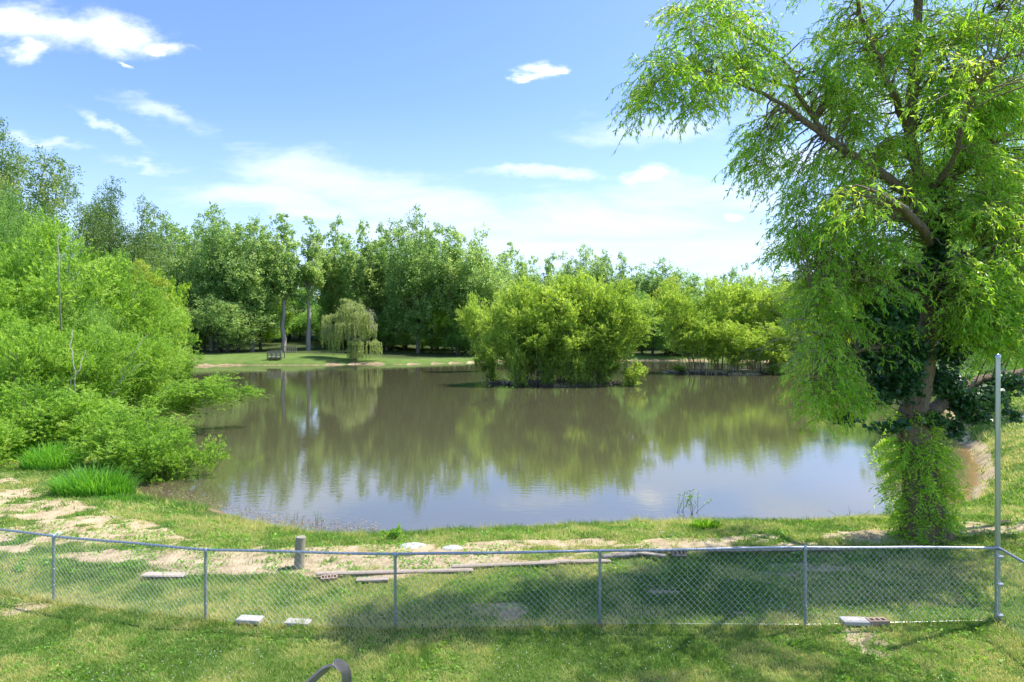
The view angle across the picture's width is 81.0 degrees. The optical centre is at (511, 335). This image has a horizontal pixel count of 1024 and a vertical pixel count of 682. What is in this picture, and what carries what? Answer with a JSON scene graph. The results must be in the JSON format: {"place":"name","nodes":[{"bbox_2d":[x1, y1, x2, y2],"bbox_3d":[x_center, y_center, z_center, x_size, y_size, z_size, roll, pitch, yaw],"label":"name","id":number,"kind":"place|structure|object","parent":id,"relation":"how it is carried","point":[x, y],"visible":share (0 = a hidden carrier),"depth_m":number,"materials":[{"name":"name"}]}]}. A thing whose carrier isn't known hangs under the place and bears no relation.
{"place":"outdoors","nodes":[
{"label":"outdoors","id":0,"kind":"place"},
{"bbox_2d":[0,308,1023,681],"bbox_3d":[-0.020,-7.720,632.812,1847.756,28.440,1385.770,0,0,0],"label":"ground","id":1,"kind":"structure","parent":0,"point":[300,354],"depth_m":11.54,"materials":[{"name":"green plant"}]},
{"bbox_2d":[0,417,37,468],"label":"willow bush","id":2,"kind":"object","parent":1,"relation":"on","point":[7,435],"visible":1,"depth_m":22.19,"materials":[{"name":"green plant"}]},
{"bbox_2d":[1,433,54,460],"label":"grass clump","id":3,"kind":"object","parent":1,"relation":"on","point":[18,448],"visible":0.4,"depth_m":23.43,"materials":[{"name":"green plant"}]},
{"bbox_2d":[0,275,80,379],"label":"willow tree","id":4,"kind":"object","parent":1,"relation":"on","point":[6,315],"visible":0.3,"depth_m":32.73,"materials":[{"name":"green plant"}]},
{"bbox_2d":[0,182,81,313],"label":"broadleaf tree","id":5,"kind":"object","parent":1,"relation":"on","point":[9,239],"visible":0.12,"depth_m":56.84,"materials":[{"name":"green plant"}]},
{"bbox_2d":[0,375,86,451],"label":"willow bush","id":6,"kind":"object","parent":1,"relation":"on","point":[10,409],"visible":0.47,"depth_m":24.54,"materials":[{"name":"green plant"}]},
{"bbox_2d":[0,116,91,280],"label":"cottonwood tree","id":7,"kind":"object","parent":1,"relation":"on","point":[53,185],"visible":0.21,"depth_m":74.41,"materials":[{"name":"green plant"}]},
{"bbox_2d":[11,438,86,470],"bbox_3d":[-17.137,4.383,22.467,3.054,1.178,2.260,0,0,0],"label":"grass clump","id":8,"kind":"object","parent":1,"relation":"on","point":[50,458],"visible":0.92,"depth_m":22.05,"materials":[{"name":"green plant"}]},
{"bbox_2d":[0,316,102,408],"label":"willow tree","id":9,"kind":"object","parent":1,"relation":"on","point":[38,347],"visible":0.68,"depth_m":28.63,"materials":[{"name":"green plant"}]},
{"bbox_2d":[0,207,147,394],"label":"willow tree","id":10,"kind":"object","parent":1,"relation":"on","point":[53,278],"visible":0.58,"depth_m":35.12,"materials":[{"name":"green plant"}]},
{"bbox_2d":[19,292,129,394],"bbox_3d":[-26.454,1.020,36.336,6.071,7.493,6.457,0,0,-37],"label":"broadleaf tree","id":11,"kind":"object","parent":1,"relation":"on","point":[103,322],"visible":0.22,"depth_m":35.54,"materials":[{"name":"green plant"}]},
{"bbox_2d":[12,384,163,455],"bbox_3d":[-18.265,3.652,25.549,5.578,3.206,5.232,0,0,42],"label":"willow bush","id":12,"kind":"object","parent":1,"relation":"on","point":[77,428],"visible":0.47,"depth_m":24.60,"materials":[{"name":"green plant"}]},
{"bbox_2d":[33,321,156,419],"bbox_3d":[-22.431,2.102,32.013,5.187,5.858,6.147,0,0,22],"label":"willow tree","id":13,"kind":"object","parent":1,"relation":"on","point":[106,382],"visible":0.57,"depth_m":31.83,"materials":[{"name":"green plant"}]},
{"bbox_2d":[44,459,145,496],"bbox_3d":[-13.400,4.576,19.257,3.400,1.200,2.426,0,0,0],"label":"grass clump","id":14,"kind":"object","parent":1,"relation":"on","point":[78,482],"visible":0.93,"depth_m":18.97,"materials":[{"name":"green plant"}]},
{"bbox_2d":[48,248,171,397],"bbox_3d":[-27.720,-0.619,40.211,8.117,10.720,7.633,0,0,-10],"label":"willow tree","id":15,"kind":"object","parent":1,"relation":"on","point":[121,286],"visible":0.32,"depth_m":39.86,"materials":[{"name":"green plant"}]},
{"bbox_2d":[49,175,176,299],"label":"cottonwood tree","id":16,"kind":"object","parent":1,"relation":"on","point":[97,216],"visible":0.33,"depth_m":94.64,"materials":[{"name":"green plant"}]},
{"bbox_2d":[79,246,155,285],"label":"broadleaf tree","id":17,"kind":"object","parent":1,"relation":"on","point":[122,249],"depth_m":73.04,"materials":[{"name":"green plant"}]},
{"bbox_2d":[58,403,200,477],"bbox_3d":[-14.506,4.008,23.015,4.538,2.890,4.837,0,0,35],"label":"willow bush","id":18,"kind":"object","parent":1,"relation":"on","point":[107,439],"visible":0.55,"depth_m":22.38,"materials":[{"name":"green plant"}]},
{"bbox_2d":[82,273,196,401],"bbox_3d":[-26.734,0.443,42.072,7.701,9.577,6.498,0,0,-10],"label":"willow tree","id":19,"kind":"object","parent":1,"relation":"on","point":[158,322],"visible":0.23,"depth_m":41.92,"materials":[{"name":"green plant"}]},
{"bbox_2d":[117,258,173,310],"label":"broadleaf tree","id":20,"kind":"object","parent":1,"relation":"on","point":[164,282],"visible":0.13,"depth_m":65.77,"materials":[{"name":"green plant"}]},
{"bbox_2d":[98,326,197,416],"bbox_3d":[-22.837,2.368,37.052,5.815,5.968,4.907,0,0,-13],"label":"willow tree","id":21,"kind":"object","parent":1,"relation":"on","point":[156,359],"visible":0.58,"depth_m":36.60,"materials":[{"name":"green plant"}]},
{"bbox_2d":[111,426,207,485],"bbox_3d":[-12.858,4.532,21.833,3.147,2.556,3.006,0,0,45],"label":"willow bush","id":22,"kind":"object","parent":1,"relation":"on","point":[158,468],"visible":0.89,"depth_m":21.51,"materials":[{"name":"green plant"}]},
{"bbox_2d":[141,572,187,577],"bbox_3d":[-7.040,4.849,12.172,0.900,0.050,0.200,0,0,2],"label":"paver slab","id":23,"kind":"object","parent":1,"relation":"on","point":[171,575],"depth_m":12.12,"materials":[{"name":"beige concrete"}]},
{"bbox_2d":[128,296,201,393],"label":"willow tree","id":24,"kind":"object","parent":1,"relation":"on","point":[184,338],"visible":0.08,"depth_m":46.48,"materials":[{"name":"green plant"}]},
{"bbox_2d":[133,213,197,284],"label":"cottonwood tree","id":25,"kind":"object","parent":1,"relation":"on","point":[181,247],"visible":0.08,"depth_m":127.84,"materials":[{"name":"green plant"}]},
{"bbox_2d":[146,262,192,330],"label":"broadleaf tree","id":26,"kind":"object","parent":1,"relation":"on","point":[178,293],"visible":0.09,"depth_m":71.48,"materials":[{"name":"green plant"}]},
{"bbox_2d":[168,347,205,388],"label":"willow tree","id":27,"kind":"object","parent":1,"relation":"on","point":[189,366],"visible":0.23,"depth_m":58.20,"materials":[{"name":"green plant"}]},
{"bbox_2d":[173,306,230,350],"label":"broadleaf tree","id":28,"kind":"object","parent":1,"relation":"on","point":[204,341],"visible":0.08,"depth_m":127.94,"materials":[{"name":"green plant"}]},
{"bbox_2d":[134,371,273,424],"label":"willow tree","id":29,"kind":"object","parent":1,"relation":"on","point":[178,401],"visible":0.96,"depth_m":32.45,"materials":[{"name":"green plant"}]},
{"bbox_2d":[152,201,256,350],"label":"cottonwood tree","id":30,"kind":"object","parent":1,"relation":"on","point":[206,272],"visible":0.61,"depth_m":121.83,"materials":[{"name":"green plant"}]},
{"bbox_2d":[190,434,230,478],"bbox_3d":[-11.228,4.704,22.225,1.397,2.152,1.689,0,0,-32],"label":"willow bush","id":31,"kind":"object","parent":1,"relation":"on","point":[207,456],"visible":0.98,"depth_m":22.10,"materials":[{"name":"green plant"}]},
{"bbox_2d":[186,290,294,352],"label":"broadleaf tree","id":32,"kind":"object","parent":1,"relation":"on","point":[211,309],"visible":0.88,"depth_m":117.83,"materials":[{"name":"green plant"}]},
{"bbox_2d":[215,213,294,351],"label":"cottonwood tree","id":33,"kind":"object","parent":1,"relation":"on","point":[250,282],"visible":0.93,"depth_m":121.87,"materials":[{"name":"green plant"}]},
{"bbox_2d":[244,289,293,349],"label":"broadleaf tree","id":34,"kind":"object","parent":1,"relation":"on","point":[288,318],"visible":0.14,"depth_m":132.55,"materials":[{"name":"green plant"}]},
{"bbox_2d":[259,212,305,350],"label":"cottonwood tree","id":35,"kind":"object","parent":1,"relation":"on","point":[288,285],"visible":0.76,"depth_m":126.38,"materials":[{"name":"green plant"}]},
{"bbox_2d":[294,535,305,569],"bbox_3d":[-4.387,4.548,12.394,0.258,0.802,0.209,0,0,0],"label":"wooden post","id":36,"kind":"object","parent":1,"relation":"on","point":[300,540],"visible":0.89,"depth_m":12.31,"materials":[{"name":"grey wood"}]},
{"bbox_2d":[285,308,315,340],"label":"broadleaf tree","id":37,"kind":"object","parent":1,"relation":"on","point":[292,330],"visible":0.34,"depth_m":157.67,"materials":[{"name":"green plant"}]},
{"bbox_2d":[285,312,319,340],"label":"broadleaf tree","id":38,"kind":"object","parent":1,"relation":"on","point":[303,330],"visible":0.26,"depth_m":156.45,"materials":[{"name":"green plant"}]},
{"bbox_2d":[286,288,319,337],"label":"broadleaf tree","id":39,"kind":"object","parent":1,"relation":"on","point":[303,303],"visible":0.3,"depth_m":166.94,"materials":[{"name":"green plant"}]},
{"bbox_2d":[284,215,327,350],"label":"cottonwood tree","id":40,"kind":"object","parent":1,"relation":"on","point":[313,281],"visible":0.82,"depth_m":130.55,"materials":[{"name":"green plant"}]},
{"bbox_2d":[300,301,330,341],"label":"broadleaf tree","id":41,"kind":"object","parent":1,"relation":"on","point":[317,327],"visible":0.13,"depth_m":153.38,"materials":[{"name":"green plant"}]},
{"bbox_2d":[306,658,350,681],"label":"iron hook","id":42,"kind":"object","parent":1,"relation":"on","point":[342,667],"visible":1,"depth_m":1.14,"materials":[{"name":"grey metal"}]},
{"bbox_2d":[312,214,351,344],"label":"cottonwood tree","id":43,"kind":"object","parent":1,"relation":"on","point":[331,291],"visible":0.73,"depth_m":140.18,"materials":[{"name":"green plant"}]},
{"bbox_2d":[320,298,382,359],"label":"weeping willow tree","id":44,"kind":"object","parent":1,"relation":"on","point":[354,318],"visible":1,"depth_m":111.12,"materials":[{"name":"green plant"}]},
{"bbox_2d":[337,218,383,348],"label":"cottonwood tree","id":45,"kind":"object","parent":1,"relation":"on","point":[356,280],"visible":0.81,"depth_m":135.66,"materials":[{"name":"green plant"}]},
{"bbox_2d":[365,221,405,350],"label":"cottonwood tree","id":46,"kind":"object","parent":1,"relation":"on","point":[381,300],"visible":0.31,"depth_m":137.86,"materials":[{"name":"green plant"}]},
{"bbox_2d":[363,311,420,350],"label":"broadleaf tree","id":47,"kind":"object","parent":1,"relation":"on","point":[390,336],"visible":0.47,"depth_m":136.67,"materials":[{"name":"green plant"}]},
{"bbox_2d":[315,568,472,575],"bbox_3d":[-2.328,4.697,11.941,3.100,0.050,0.130,0,0,-3],"label":"landscape timber","id":48,"kind":"object","parent":1,"relation":"on","point":[400,571],"visible":0.84,"depth_m":11.90,"materials":[{"name":"wood"}]},
{"bbox_2d":[377,203,458,352],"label":"cottonwood tree","id":49,"kind":"object","parent":1,"relation":"on","point":[417,287],"visible":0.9,"depth_m":130.62,"materials":[{"name":"green plant"}]},
{"bbox_2d":[399,317,449,352],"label":"broadleaf tree","id":50,"kind":"object","parent":1,"relation":"on","point":[432,339],"visible":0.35,"depth_m":135.82,"materials":[{"name":"green plant"}]},
{"bbox_2d":[425,297,474,353],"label":"broadleaf tree","id":51,"kind":"object","parent":1,"relation":"on","point":[444,317],"visible":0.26,"depth_m":131.19,"materials":[{"name":"green plant"}]},
{"bbox_2d":[432,224,484,354],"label":"cottonwood tree","id":52,"kind":"object","parent":1,"relation":"on","point":[451,289],"visible":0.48,"depth_m":130.74,"materials":[{"name":"green plant"}]},
{"bbox_2d":[439,320,479,354],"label":"broadleaf tree","id":53,"kind":"object","parent":1,"relation":"on","point":[465,342],"visible":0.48,"depth_m":130.79,"materials":[{"name":"green plant"}]},
{"bbox_2d":[454,289,498,370],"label":"willow tree","id":54,"kind":"object","parent":1,"relation":"on","point":[463,318],"visible":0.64,"depth_m":87.29,"materials":[{"name":"green plant"}]},
{"bbox_2d":[440,222,519,348],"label":"cottonwood tree","id":55,"kind":"object","parent":1,"relation":"on","point":[484,286],"visible":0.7,"depth_m":127.86,"materials":[{"name":"green plant"}]},
{"bbox_2d":[472,346,499,382],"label":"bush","id":56,"kind":"object","parent":1,"relation":"on","point":[489,363],"visible":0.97,"depth_m":65.61,"materials":[{"name":"green plant"}]},
{"bbox_2d":[475,320,533,376],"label":"willow tree","id":57,"kind":"object","parent":1,"relation":"on","point":[504,337],"visible":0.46,"depth_m":62.93,"materials":[{"name":"green plant"}]},
{"bbox_2d":[451,560,557,567],"bbox_3d":[-0.143,4.661,12.238,2.200,0.050,0.130,0,0,-6],"label":"landscape timber","id":58,"kind":"object","parent":1,"relation":"on","point":[503,563],"visible":0.88,"depth_m":12.21,"materials":[{"name":"wood"}]},
{"bbox_2d":[474,287,536,381],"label":"willow tree","id":59,"kind":"object","parent":1,"relation":"on","point":[504,314],"visible":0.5,"depth_m":63.25,"materials":[{"name":"green plant"}]},
{"bbox_2d":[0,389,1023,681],"bbox_3d":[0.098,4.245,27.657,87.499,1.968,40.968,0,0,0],"label":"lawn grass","id":60,"kind":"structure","parent":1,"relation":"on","point":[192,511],"depth_m":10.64,"materials":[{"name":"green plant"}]},
{"bbox_2d":[0,354,1023,635],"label":"chain link fence","id":61,"kind":"object","parent":1,"relation":"on","point":[998,584],"visible":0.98,"depth_m":9.83,"materials":[{"name":"metal"}]},
{"bbox_2d":[12,553,1016,681],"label":"clover flowers","id":62,"kind":"object","parent":1,"relation":"on","point":[494,615],"visible":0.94,"depth_m":10.19,"materials":[{"name":"white plant"}]},
{"bbox_2d":[504,338,528,385],"bbox_3d":[0.568,3.032,61.837,2.634,5.857,3.552,0,0,-5],"label":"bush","id":63,"kind":"object","parent":1,"relation":"on","point":[517,365],"visible":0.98,"depth_m":61.39,"materials":[{"name":"green plant"}]},
{"bbox_2d":[506,255,541,308],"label":"cottonwood tree","id":64,"kind":"object","parent":1,"relation":"on","point":[524,267],"visible":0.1,"depth_m":149.47,"materials":[{"name":"green plant"}]},
{"bbox_2d":[497,271,564,380],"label":"willow tree","id":65,"kind":"object","parent":1,"relation":"on","point":[522,293],"visible":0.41,"depth_m":63.47,"materials":[{"name":"green plant"}]},
{"bbox_2d":[512,310,568,384],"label":"willow tree","id":66,"kind":"object","parent":1,"relation":"on","point":[540,340],"visible":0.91,"depth_m":61.87,"materials":[{"name":"green plant"}]},
{"bbox_2d":[531,354,559,385],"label":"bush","id":67,"kind":"object","parent":1,"relation":"on","point":[546,378],"visible":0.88,"depth_m":62.15,"materials":[{"name":"green plant"}]},
{"bbox_2d":[538,251,564,292],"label":"cottonwood tree","id":68,"kind":"object","parent":1,"relation":"on","point":[548,267],"visible":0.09,"depth_m":161.61,"materials":[{"name":"green plant"}]},
{"bbox_2d":[522,270,589,381],"bbox_3d":[5.697,-0.940,64.616,7.234,12.445,8.535,0,0,40],"label":"willow tree","id":69,"kind":"object","parent":1,"relation":"on","point":[551,306],"visible":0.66,"depth_m":62.77,"materials":[{"name":"green plant"}]},
{"bbox_2d":[545,316,598,384],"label":"willow tree","id":70,"kind":"object","parent":1,"relation":"on","point":[571,345],"visible":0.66,"depth_m":62.01,"materials":[{"name":"green plant"}]},
{"bbox_2d":[536,265,608,378],"bbox_3d":[6.508,-1.221,66.829,8.562,13.096,8.347,0,0,-17],"label":"willow tree","id":71,"kind":"object","parent":1,"relation":"on","point":[563,287],"visible":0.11,"depth_m":64.80,"materials":[{"name":"green plant"}]},
{"bbox_2d":[557,348,589,385],"bbox_3d":[6.567,3.318,61.755,3.552,4.274,2.634,0,0,45],"label":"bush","id":72,"kind":"object","parent":1,"relation":"on","point":[576,366],"visible":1,"depth_m":61.46,"materials":[{"name":"green plant"}]},
{"bbox_2d":[558,242,608,288],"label":"cottonwood tree","id":73,"kind":"object","parent":1,"relation":"on","point":[579,265],"visible":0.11,"depth_m":158.69,"materials":[{"name":"green plant"}]},
{"bbox_2d":[577,348,603,385],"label":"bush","id":74,"kind":"object","parent":1,"relation":"on","point":[589,380],"visible":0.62,"depth_m":62.14,"materials":[{"name":"green plant"}]},
{"bbox_2d":[558,269,625,368],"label":"willow tree","id":75,"kind":"object","parent":1,"relation":"on","point":[591,294],"visible":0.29,"depth_m":63.68,"materials":[{"name":"green plant"}]},
{"bbox_2d":[576,313,627,384],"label":"willow tree","id":76,"kind":"object","parent":1,"relation":"on","point":[598,349],"visible":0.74,"depth_m":61.76,"materials":[{"name":"green plant"}]},
{"bbox_2d":[584,246,619,294],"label":"cottonwood tree","id":77,"kind":"object","parent":1,"relation":"on","point":[604,277],"visible":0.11,"depth_m":160.54,"materials":[{"name":"green plant"}]},
{"bbox_2d":[594,356,621,385],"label":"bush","id":78,"kind":"object","parent":1,"relation":"on","point":[605,370],"visible":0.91,"depth_m":62.49,"materials":[{"name":"green plant"}]},
{"bbox_2d":[580,275,657,373],"bbox_3d":[11.708,-0.595,65.204,7.515,12.022,8.485,0,0,45],"label":"willow tree","id":79,"kind":"object","parent":1,"relation":"on","point":[608,305],"visible":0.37,"depth_m":63.41,"materials":[{"name":"green plant"}]},
{"bbox_2d":[609,251,641,298],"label":"cottonwood tree","id":80,"kind":"object","parent":1,"relation":"on","point":[620,273],"visible":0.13,"depth_m":159.64,"materials":[{"name":"green plant"}]},
{"bbox_2d":[592,296,662,382],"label":"willow tree","id":81,"kind":"object","parent":1,"relation":"on","point":[616,324],"visible":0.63,"depth_m":62.52,"materials":[{"name":"green plant"}]},
{"bbox_2d":[621,360,648,385],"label":"bush","id":82,"kind":"object","parent":1,"relation":"on","point":[639,371],"visible":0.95,"depth_m":62.33,"materials":[{"name":"green plant"}]},
{"bbox_2d":[626,303,676,355],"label":"broadleaf tree","id":83,"kind":"object","parent":1,"relation":"on","point":[653,343],"visible":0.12,"depth_m":131.63,"materials":[{"name":"green plant"}]},
{"bbox_2d":[627,256,695,347],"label":"cottonwood tree","id":84,"kind":"object","parent":1,"relation":"on","point":[657,278],"visible":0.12,"depth_m":162.57,"materials":[{"name":"green plant"}]},
{"bbox_2d":[642,311,684,355],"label":"broadleaf tree","id":85,"kind":"object","parent":1,"relation":"on","point":[662,343],"visible":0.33,"depth_m":130.26,"materials":[{"name":"green plant"}]},
{"bbox_2d":[642,277,705,369],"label":"willow tree","id":86,"kind":"object","parent":1,"relation":"on","point":[674,301],"visible":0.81,"depth_m":85.05,"materials":[{"name":"green plant"}]},
{"bbox_2d":[671,271,709,297],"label":"cottonwood tree","id":87,"kind":"object","parent":1,"relation":"on","point":[695,284],"visible":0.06,"depth_m":174.02,"materials":[{"name":"green plant"}]},
{"bbox_2d":[673,310,733,372],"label":"willow tree","id":88,"kind":"object","parent":1,"relation":"on","point":[700,341],"visible":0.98,"depth_m":81.19,"materials":[{"name":"green plant"}]},
{"bbox_2d":[688,518,722,529],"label":"grass clump","id":89,"kind":"object","parent":1,"relation":"on","point":[698,524],"visible":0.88,"depth_m":14.61,"materials":[{"name":"green plant"}]},
{"bbox_2d":[690,272,752,369],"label":"willow tree","id":90,"kind":"object","parent":1,"relation":"on","point":[720,297],"visible":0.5,"depth_m":85.89,"materials":[{"name":"green plant"}]},
{"bbox_2d":[713,262,751,327],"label":"cottonwood tree","id":91,"kind":"object","parent":1,"relation":"on","point":[733,274],"visible":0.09,"depth_m":119.11,"materials":[{"name":"green plant"}]},
{"bbox_2d":[708,317,764,371],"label":"willow tree","id":92,"kind":"object","parent":1,"relation":"on","point":[735,347],"visible":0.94,"depth_m":80.82,"materials":[{"name":"green plant"}]},
{"bbox_2d":[723,272,783,369],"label":"willow tree","id":93,"kind":"object","parent":1,"relation":"on","point":[748,299],"visible":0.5,"depth_m":85.04,"materials":[{"name":"green plant"}]},
{"bbox_2d":[738,321,797,373],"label":"willow tree","id":94,"kind":"object","parent":1,"relation":"on","point":[763,339],"visible":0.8,"depth_m":80.45,"materials":[{"name":"green plant"}]},
{"bbox_2d":[762,343,792,374],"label":"willow tree","id":95,"kind":"object","parent":1,"relation":"on","point":[777,368],"visible":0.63,"depth_m":80.45,"materials":[{"name":"green plant"}]},
{"bbox_2d":[750,273,810,371],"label":"willow tree","id":96,"kind":"object","parent":1,"relation":"on","point":[779,290],"visible":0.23,"depth_m":84.92,"materials":[{"name":"green plant"}]},
{"bbox_2d":[707,549,853,551],"bbox_3d":[5.771,4.601,12.920,3.200,0.050,0.120,0,0,-2],"label":"landscape timber","id":97,"kind":"object","parent":1,"relation":"on","point":[752,550],"visible":0.47,"depth_m":12.86,"materials":[{"name":"wood"}]},
{"bbox_2d":[766,293,824,372],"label":"willow tree","id":98,"kind":"object","parent":1,"relation":"on","point":[775,309],"visible":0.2,"depth_m":83.36,"materials":[{"name":"green plant"}]},
{"bbox_2d":[605,0,1023,550],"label":"willow tree","id":99,"kind":"object","parent":1,"relation":"on","point":[982,311],"visible":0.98,"depth_m":12.56,"materials":[{"name":"green plant"}]},
{"bbox_2d":[823,179,1023,478],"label":"ivy vine","id":100,"kind":"object","parent":99,"relation":"attached to","point":[901,381],"visible":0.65,"depth_m":13.19,"materials":[{"name":"green plant"}]},
{"bbox_2d":[839,616,873,626],"bbox_3d":[5.592,4.642,9.753,0.460,0.070,0.200,0,0,3],"label":"paver block","id":101,"kind":"object","parent":1,"relation":"on","point":[856,621],"depth_m":9.67,"materials":[{"name":"concrete"}]},
{"bbox_2d":[889,57,1023,411],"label":"broadleaf tree","id":102,"kind":"object","parent":1,"relation":"on","point":[990,366],"visible":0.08,"depth_m":34.26,"materials":[{"name":"green plant"}]},
{"bbox_2d":[0,0,1023,305],"label":"sky","id":103,"kind":"structure","parent":0,"point":[471,113],"materials":[{"name":"blue"}]},
{"bbox_2d":[136,361,978,534],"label":"water","id":104,"kind":"structure","parent":0,"point":[416,447],"depth_m":27.19,"materials":[{"name":"liquid"}]},
{"bbox_2d":[150,481,378,531],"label":"floating litter","id":105,"kind":"object","parent":104,"relation":"on","point":[268,512],"visible":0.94,"depth_m":17.28,"materials":[{"name":"brown plant"}]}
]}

